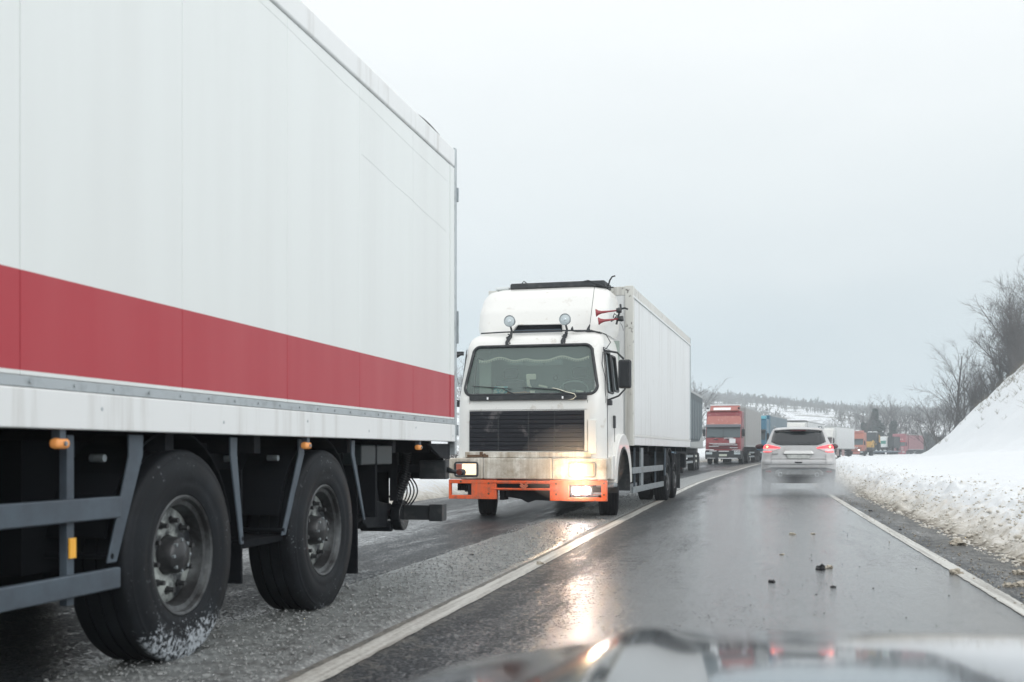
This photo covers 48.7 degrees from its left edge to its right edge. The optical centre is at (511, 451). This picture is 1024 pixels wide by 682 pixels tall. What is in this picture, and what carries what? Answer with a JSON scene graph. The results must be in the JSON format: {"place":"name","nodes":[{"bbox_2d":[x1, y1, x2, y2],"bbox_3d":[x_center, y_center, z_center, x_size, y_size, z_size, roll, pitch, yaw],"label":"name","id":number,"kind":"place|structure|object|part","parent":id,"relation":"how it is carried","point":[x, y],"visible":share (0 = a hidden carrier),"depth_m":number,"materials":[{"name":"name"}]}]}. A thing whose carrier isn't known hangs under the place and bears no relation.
{"place":"outdoors","nodes":[
{"label":"outdoors","id":0,"kind":"place"},
{"bbox_2d":[0,458,1023,681],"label":"road","id":1,"kind":"structure","parent":0,"point":[712,556],"depth_m":9.01,"materials":[{"name":"grey asphalt"}]},
{"bbox_2d":[0,0,465,661],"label":"box lorry","id":2,"kind":"object","parent":1,"relation":"on","point":[228,290],"visible":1,"depth_m":5.84,"materials":[{"name":"white metal"}]},
{"bbox_2d":[50,470,729,681],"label":"slush","id":3,"kind":"object","parent":1,"relation":"on","point":[223,672],"visible":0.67,"depth_m":7.04,"materials":[{"name":"grey snow"}]},
{"bbox_2d":[43,492,653,681],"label":"slush grains","id":4,"kind":"object","parent":3,"relation":"on","point":[120,673],"visible":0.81,"depth_m":7.45,"materials":[{"name":"grey snow"}]},
{"bbox_2d":[288,464,757,681],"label":"line","id":5,"kind":"object","parent":1,"relation":"on","point":[333,667],"visible":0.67,"depth_m":7.22,"materials":[{"name":"paint"}]},
{"bbox_2d":[449,275,690,515],"bbox_3d":[1.691,-0.921,22.922,3.200,3.944,11.598,0,0,15],"label":"box lorry","id":6,"kind":"object","parent":1,"relation":"on","point":[575,390],"visible":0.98,"depth_m":18.04,"materials":[{"name":"white paint"}]},
{"bbox_2d":[475,358,483,393],"bbox_3d":[-0.548,-1.250,18.816,0.084,0.596,0.466,0,0,15],"label":"side window","id":7,"kind":"structure","parent":6,"relation":"in","point":[477,362],"depth_m":18.68,"materials":[{"name":"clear glass"}]},
{"bbox_2d":[604,352,613,393],"bbox_3d":[1.513,-1.235,17.688,0.093,0.665,0.535,0,0,15],"label":"side window","id":8,"kind":"structure","parent":6,"relation":"in","point":[609,376],"depth_m":17.79,"materials":[{"name":"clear glass"}]},
{"bbox_2d":[611,355,618,392],"bbox_3d":[1.653,-1.250,18.226,0.087,0.595,0.466,0,0,15],"label":"side window","id":9,"kind":"structure","parent":6,"relation":"in","point":[613,359],"depth_m":18.32,"materials":[{"name":"black glass"}]},
{"bbox_2d":[672,390,702,472],"bbox_3d":[7.874,-1.077,58.367,2.940,4.255,16.000,0,0,14],"label":"articulated lorry","id":10,"kind":"object","parent":1,"relation":"on","point":[692,459],"visible":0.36,"depth_m":61.35,"materials":[{"name":"grey paint"}]},
{"bbox_2d":[467,490,949,652],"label":"mud specks","id":11,"kind":"object","parent":1,"relation":"on","point":[755,575],"visible":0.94,"depth_m":9.28,"materials":[{"name":"grey"}]},
{"bbox_2d":[407,628,1023,681],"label":"car","id":12,"kind":"object","parent":1,"relation":"on","point":[666,655],"visible":1,"depth_m":1.15,"materials":[{"name":"grey paint"}]},
{"bbox_2d":[702,404,760,463],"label":"articulated lorry","id":13,"kind":"object","parent":1,"relation":"on","point":[733,431],"visible":0.98,"depth_m":79.43,"materials":[{"name":"red paint"}]},
{"bbox_2d":[748,415,786,460],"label":"articulated lorry","id":14,"kind":"object","parent":1,"relation":"on","point":[769,423],"visible":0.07,"depth_m":101.15,"materials":[{"name":"blue paint"}]},
{"bbox_2d":[755,426,837,491],"bbox_3d":[7.688,0.185,30.573,2.192,1.730,4.523,0,0,13],"label":"suv car","id":15,"kind":"object","parent":1,"relation":"on","point":[798,454],"visible":1,"depth_m":28.49,"materials":[{"name":"silver metal"}]},
{"bbox_3d":[7.245,-0.336,28.649,1.342,0.351,0.325,0,0,13],"label":"rear window","id":16,"kind":"part","parent":15,"relation":"part of","materials":[{"name":"grey glass"}]},
{"bbox_2d":[787,420,823,429],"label":"articulated lorry","id":17,"kind":"object","parent":1,"relation":"on","point":[797,423],"visible":0.01,"depth_m":118.83,"materials":[{"name":"white paint"}]},
{"bbox_2d":[815,564,825,569],"bbox_3d":[2.746,1.034,10.075,0.097,0.076,0.073,0,0,0],"label":"mud lump","id":18,"kind":"object","parent":1,"relation":"on","point":[821,567],"visible":0.92,"depth_m":10.06,"materials":[{"name":"grey soil"}]},
{"bbox_2d":[824,426,853,457],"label":"articulated lorry","id":19,"kind":"object","parent":1,"relation":"on","point":[842,438],"visible":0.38,"depth_m":144.48,"materials":[{"name":"white paint"}]},
{"bbox_2d":[851,430,873,455],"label":"lorry","id":20,"kind":"object","parent":1,"relation":"on","point":[860,442],"visible":0.68,"depth_m":173.01,"materials":[{"name":"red metal"}]},
{"bbox_2d":[812,483,1023,615],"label":"edge line","id":21,"kind":"object","parent":1,"relation":"on","point":[1007,600],"visible":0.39,"depth_m":10.48,"materials":[{"name":"paint"}]},
{"bbox_2d":[813,483,1023,608],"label":"verge grit","id":22,"kind":"object","parent":1,"relation":"on","point":[937,549],"visible":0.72,"depth_m":11.53,"materials":[{"name":"beige"}]},
{"bbox_2d":[949,568,963,573],"bbox_3d":[3.809,1.030,9.711,0.121,0.066,0.092,0,0,-18],"label":"snow clod","id":23,"kind":"object","parent":1,"relation":"on","point":[955,571],"visible":0.95,"depth_m":9.69,"materials":[{"name":"beige snow"}]},
{"bbox_2d":[948,538,966,545],"bbox_3d":[5.007,1.031,12.691,0.200,0.124,0.191,0,0,0],"label":"snow clod","id":24,"kind":"object","parent":1,"relation":"on","point":[956,541],"visible":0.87,"depth_m":12.66,"materials":[{"name":"beige snow"}]},
{"bbox_2d":[1002,582,1014,586],"bbox_3d":[3.861,1.042,8.806,0.098,0.051,0.085,0,0,0],"label":"snow clod","id":25,"kind":"object","parent":1,"relation":"on","point":[1009,584],"visible":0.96,"depth_m":8.78,"materials":[{"name":"white snow"}]},
{"bbox_2d":[1012,569,1023,574],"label":"snow clod","id":26,"kind":"object","parent":1,"relation":"on","point":[1018,572],"visible":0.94,"depth_m":9.65,"materials":[{"name":"beige snow"}]},
{"bbox_2d":[1012,580,1023,586],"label":"snow clod","id":27,"kind":"object","parent":1,"relation":"on","point":[1020,583],"visible":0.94,"depth_m":8.81,"materials":[{"name":"beige snow"}]},
{"bbox_2d":[389,446,918,503],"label":"snow verge","id":28,"kind":"structure","parent":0,"point":[432,488],"depth_m":26.53,"materials":[{"name":"white snow"}]},
{"bbox_2d":[444,451,458,460],"bbox_3d":[-4.078,0.248,41.050,6.812,1.157,39.736,0,0,15],"label":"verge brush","id":29,"kind":"object","parent":28,"relation":"on","point":[453,456],"depth_m":42.10,"materials":[{"name":"grey plant"}]},
{"bbox_2d":[693,385,717,436],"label":"tree","id":30,"kind":"object","parent":28,"relation":"on","point":[701,395],"visible":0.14,"depth_m":122.88,"materials":[{"name":"grey plant"}]},
{"bbox_2d":[691,375,729,451],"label":"tree","id":31,"kind":"object","parent":28,"relation":"on","point":[706,403],"visible":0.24,"depth_m":111.73,"materials":[{"name":"grey plant"}]},
{"bbox_2d":[817,415,841,425],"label":"tree","id":32,"kind":"object","parent":28,"relation":"on","point":[832,421],"visible":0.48,"depth_m":231.50,"materials":[{"name":"grey plant"}]},
{"bbox_2d":[828,405,858,429],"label":"tree","id":33,"kind":"object","parent":28,"relation":"on","point":[843,420],"visible":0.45,"depth_m":229.10,"materials":[{"name":"grey plant"}]},
{"bbox_2d":[842,413,866,429],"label":"tree","id":34,"kind":"object","parent":28,"relation":"on","point":[854,422],"visible":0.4,"depth_m":238.63,"materials":[{"name":"grey plant"}]},
{"bbox_2d":[843,407,867,430],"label":"tree","id":35,"kind":"object","parent":28,"relation":"on","point":[855,419],"visible":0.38,"depth_m":246.63,"materials":[{"name":"grey plant"}]},
{"bbox_2d":[846,399,872,429],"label":"tree","id":36,"kind":"object","parent":28,"relation":"on","point":[866,409],"visible":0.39,"depth_m":234.54,"materials":[{"name":"grey plant"}]},
{"bbox_2d":[852,413,876,432],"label":"tree","id":37,"kind":"object","parent":28,"relation":"on","point":[864,426],"visible":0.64,"depth_m":225.11,"materials":[{"name":"grey plant"}]},
{"bbox_2d":[867,447,900,454],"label":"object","id":38,"kind":"object","parent":28,"relation":"on","point":[883,452],"visible":0.43,"depth_m":193.37,"materials":[{"name":"grey metal"}]},
{"bbox_2d":[866,431,880,450],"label":"lorry","id":39,"kind":"object","parent":38,"relation":"on","point":[873,437],"visible":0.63,"depth_m":187.70,"materials":[{"name":"grey"}]},
{"bbox_2d":[880,436,900,450],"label":"loaded lorry","id":40,"kind":"object","parent":38,"relation":"on","point":[887,442],"visible":1,"depth_m":198.40,"materials":[{"name":"grey metal"}]},
{"bbox_2d":[861,394,915,449],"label":"tree","id":41,"kind":"object","parent":28,"relation":"on","point":[876,425],"visible":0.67,"depth_m":229.25,"materials":[{"name":"grey plant"}]},
{"bbox_2d":[879,404,908,433],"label":"tree","id":42,"kind":"object","parent":28,"relation":"on","point":[894,420],"visible":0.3,"depth_m":235.23,"materials":[{"name":"grey plant"}]},
{"bbox_2d":[875,399,917,448],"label":"tree","id":43,"kind":"object","parent":28,"relation":"on","point":[893,425],"visible":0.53,"depth_m":227.60,"materials":[{"name":"grey plant"}]},
{"bbox_2d":[879,399,915,434],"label":"tree","id":44,"kind":"object","parent":28,"relation":"on","point":[895,416],"visible":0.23,"depth_m":247.43,"materials":[{"name":"grey plant"}]},
{"bbox_2d":[883,407,928,452],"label":"tree","id":45,"kind":"object","parent":28,"relation":"on","point":[909,420],"visible":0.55,"depth_m":224.84,"materials":[{"name":"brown plant"}]},
{"bbox_2d":[892,434,923,453],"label":"articulated lorry","id":46,"kind":"object","parent":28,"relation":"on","point":[909,443],"visible":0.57,"depth_m":210.48,"materials":[{"name":"red paint"}]},
{"bbox_2d":[871,428,945,452],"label":"roadside thicket","id":47,"kind":"object","parent":28,"relation":"on","point":[928,444],"visible":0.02,"depth_m":228.49,"materials":[{"name":"grey"}]},
{"bbox_2d":[914,413,946,444],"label":"tree","id":48,"kind":"object","parent":28,"relation":"on","point":[930,428],"visible":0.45,"depth_m":229.47,"materials":[{"name":"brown plant"}]},
{"bbox_2d":[919,400,946,437],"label":"tree","id":49,"kind":"object","parent":28,"relation":"on","point":[934,415],"visible":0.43,"depth_m":235.79,"materials":[{"name":"brown plant"}]},
{"bbox_2d":[301,0,1023,411],"label":"sky","id":50,"kind":"structure","parent":0,"point":[814,193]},
{"bbox_2d":[431,387,953,447],"bbox_3d":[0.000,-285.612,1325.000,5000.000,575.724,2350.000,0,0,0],"label":"hills","id":51,"kind":"structure","parent":0,"point":[790,413],"depth_m":395.28,"materials":[{"name":"white snow"}]},
{"bbox_2d":[457,375,973,415],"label":"ridge wood","id":52,"kind":"object","parent":51,"relation":"on","point":[748,395],"visible":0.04,"depth_m":492.92,"materials":[{"name":"grey plant"}]},
{"bbox_2d":[701,392,969,446],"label":"hillside scrub","id":53,"kind":"object","parent":51,"relation":"on","point":[756,400],"visible":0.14,"depth_m":423.58,"materials":[{"name":"grey plant"}]},
{"bbox_2d":[835,365,1023,566],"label":"snow bank","id":54,"kind":"structure","parent":0,"point":[990,450],"depth_m":28.49,"materials":[{"name":"white snow"}]},
{"bbox_2d":[899,408,941,450],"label":"tree","id":55,"kind":"object","parent":54,"relation":"on","point":[910,425],"visible":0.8,"depth_m":131.84,"materials":[{"name":"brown plant"}]},
{"bbox_2d":[905,386,948,443],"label":"tree","id":56,"kind":"object","parent":54,"relation":"on","point":[931,425],"visible":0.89,"depth_m":126.26,"materials":[{"name":"brown plant"}]},
{"bbox_2d":[835,461,1023,567],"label":"snow crumbs","id":57,"kind":"object","parent":54,"relation":"on","point":[1018,537],"visible":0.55,"depth_m":15.68,"materials":[{"name":"grey snow"}]},
{"bbox_2d":[931,425,945,446],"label":"tree","id":58,"kind":"object","parent":54,"relation":"on","point":[939,438],"visible":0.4,"depth_m":127.89,"materials":[{"name":"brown plant"}]},
{"bbox_2d":[926,395,961,438],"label":"tree","id":59,"kind":"object","parent":54,"relation":"on","point":[942,407],"visible":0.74,"depth_m":117.96,"materials":[{"name":"brown plant"}]},
{"bbox_2d":[904,342,993,419],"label":"tree","id":60,"kind":"object","parent":54,"relation":"on","point":[952,408],"visible":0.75,"depth_m":115.52,"materials":[{"name":"brown plant"}]},
{"bbox_2d":[931,383,969,433],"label":"tree","id":61,"kind":"object","parent":54,"relation":"on","point":[950,410],"visible":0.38,"depth_m":121.17,"materials":[{"name":"brown plant"}]},
{"bbox_2d":[942,403,968,428],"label":"tree","id":62,"kind":"object","parent":54,"relation":"on","point":[954,415],"visible":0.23,"depth_m":120.46,"materials":[{"name":"brown plant"}]},
{"bbox_2d":[927,333,988,428],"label":"tree","id":63,"kind":"object","parent":54,"relation":"on","point":[955,402],"visible":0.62,"depth_m":116.80,"materials":[{"name":"brown plant"}]},
{"bbox_2d":[953,383,985,415],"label":"tree","id":64,"kind":"object","parent":54,"relation":"on","point":[968,403],"visible":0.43,"depth_m":105.99,"materials":[{"name":"brown plant"}]},
{"bbox_2d":[955,369,996,401],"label":"tree","id":65,"kind":"object","parent":54,"relation":"on","point":[977,384],"visible":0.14,"depth_m":118.53,"materials":[{"name":"brown plant"}]},
{"bbox_2d":[958,362,999,400],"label":"tree","id":66,"kind":"object","parent":54,"relation":"on","point":[981,381],"visible":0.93,"depth_m":102.72,"materials":[{"name":"brown plant"}]},
{"bbox_2d":[960,369,998,406],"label":"tree","id":67,"kind":"object","parent":54,"relation":"on","point":[973,395],"visible":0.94,"depth_m":103.61,"materials":[{"name":"brown plant"}]},
{"bbox_2d":[937,361,1023,443],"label":"grass tufts","id":68,"kind":"object","parent":54,"relation":"on","point":[1009,378],"visible":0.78,"depth_m":83.17,"materials":[{"name":"brown plant"}]},
{"bbox_2d":[970,355,1011,395],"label":"tree","id":69,"kind":"object","parent":54,"relation":"on","point":[999,379],"visible":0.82,"depth_m":103.11,"materials":[{"name":"brown plant"}]},
{"bbox_2d":[962,293,1023,364],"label":"tree","id":70,"kind":"object","parent":54,"relation":"on","point":[1008,326],"visible":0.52,"depth_m":104.96,"materials":[{"name":"brown plant"}]},
{"bbox_2d":[963,291,1023,354],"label":"tree","id":71,"kind":"object","parent":54,"relation":"on","point":[1003,313],"visible":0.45,"depth_m":110.89,"materials":[{"name":"brown plant"}]},
{"bbox_2d":[969,305,1023,375],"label":"tree","id":72,"kind":"object","parent":54,"relation":"on","point":[1009,348],"visible":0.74,"depth_m":103.78,"materials":[{"name":"brown plant"}]},
{"bbox_2d":[972,282,1023,327],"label":"tree","id":73,"kind":"object","parent":54,"relation":"on","point":[1001,302],"visible":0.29,"depth_m":120.27,"materials":[{"name":"brown plant"}]},
{"bbox_2d":[975,296,1023,382],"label":"tree","id":74,"kind":"object","parent":54,"relation":"on","point":[999,338],"visible":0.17,"depth_m":116.46,"materials":[{"name":"brown plant"}]},
{"bbox_2d":[978,322,1022,378],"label":"tree","id":75,"kind":"object","parent":54,"relation":"on","point":[999,358],"visible":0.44,"depth_m":103.84,"materials":[{"name":"brown plant"}]},
{"bbox_2d":[988,254,1023,335],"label":"tree","id":76,"kind":"object","parent":54,"relation":"on","point":[1019,288],"visible":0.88,"depth_m":106.25,"materials":[{"name":"brown plant"}]},
{"bbox_2d":[991,275,1023,342],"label":"tree","id":77,"kind":"object","parent":54,"relation":"on","point":[1009,306],"visible":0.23,"depth_m":118.78,"materials":[{"name":"brown plant"}]},
{"bbox_2d":[994,324,1023,376],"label":"slope scrub","id":78,"kind":"object","parent":54,"relation":"on","point":[1021,359],"visible":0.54,"depth_m":96.17,"materials":[{"name":"grey"}]},
{"bbox_2d":[998,315,1023,372],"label":"tree","id":79,"kind":"object","parent":54,"relation":"on","point":[1013,346],"visible":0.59,"depth_m":101.15,"materials":[{"name":"brown plant"}]},
{"bbox_2d":[1001,295,1023,338],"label":"tree","id":80,"kind":"object","parent":54,"relation":"on","point":[1015,324],"visible":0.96,"depth_m":98.50,"materials":[{"name":"brown plant"}]}
]}

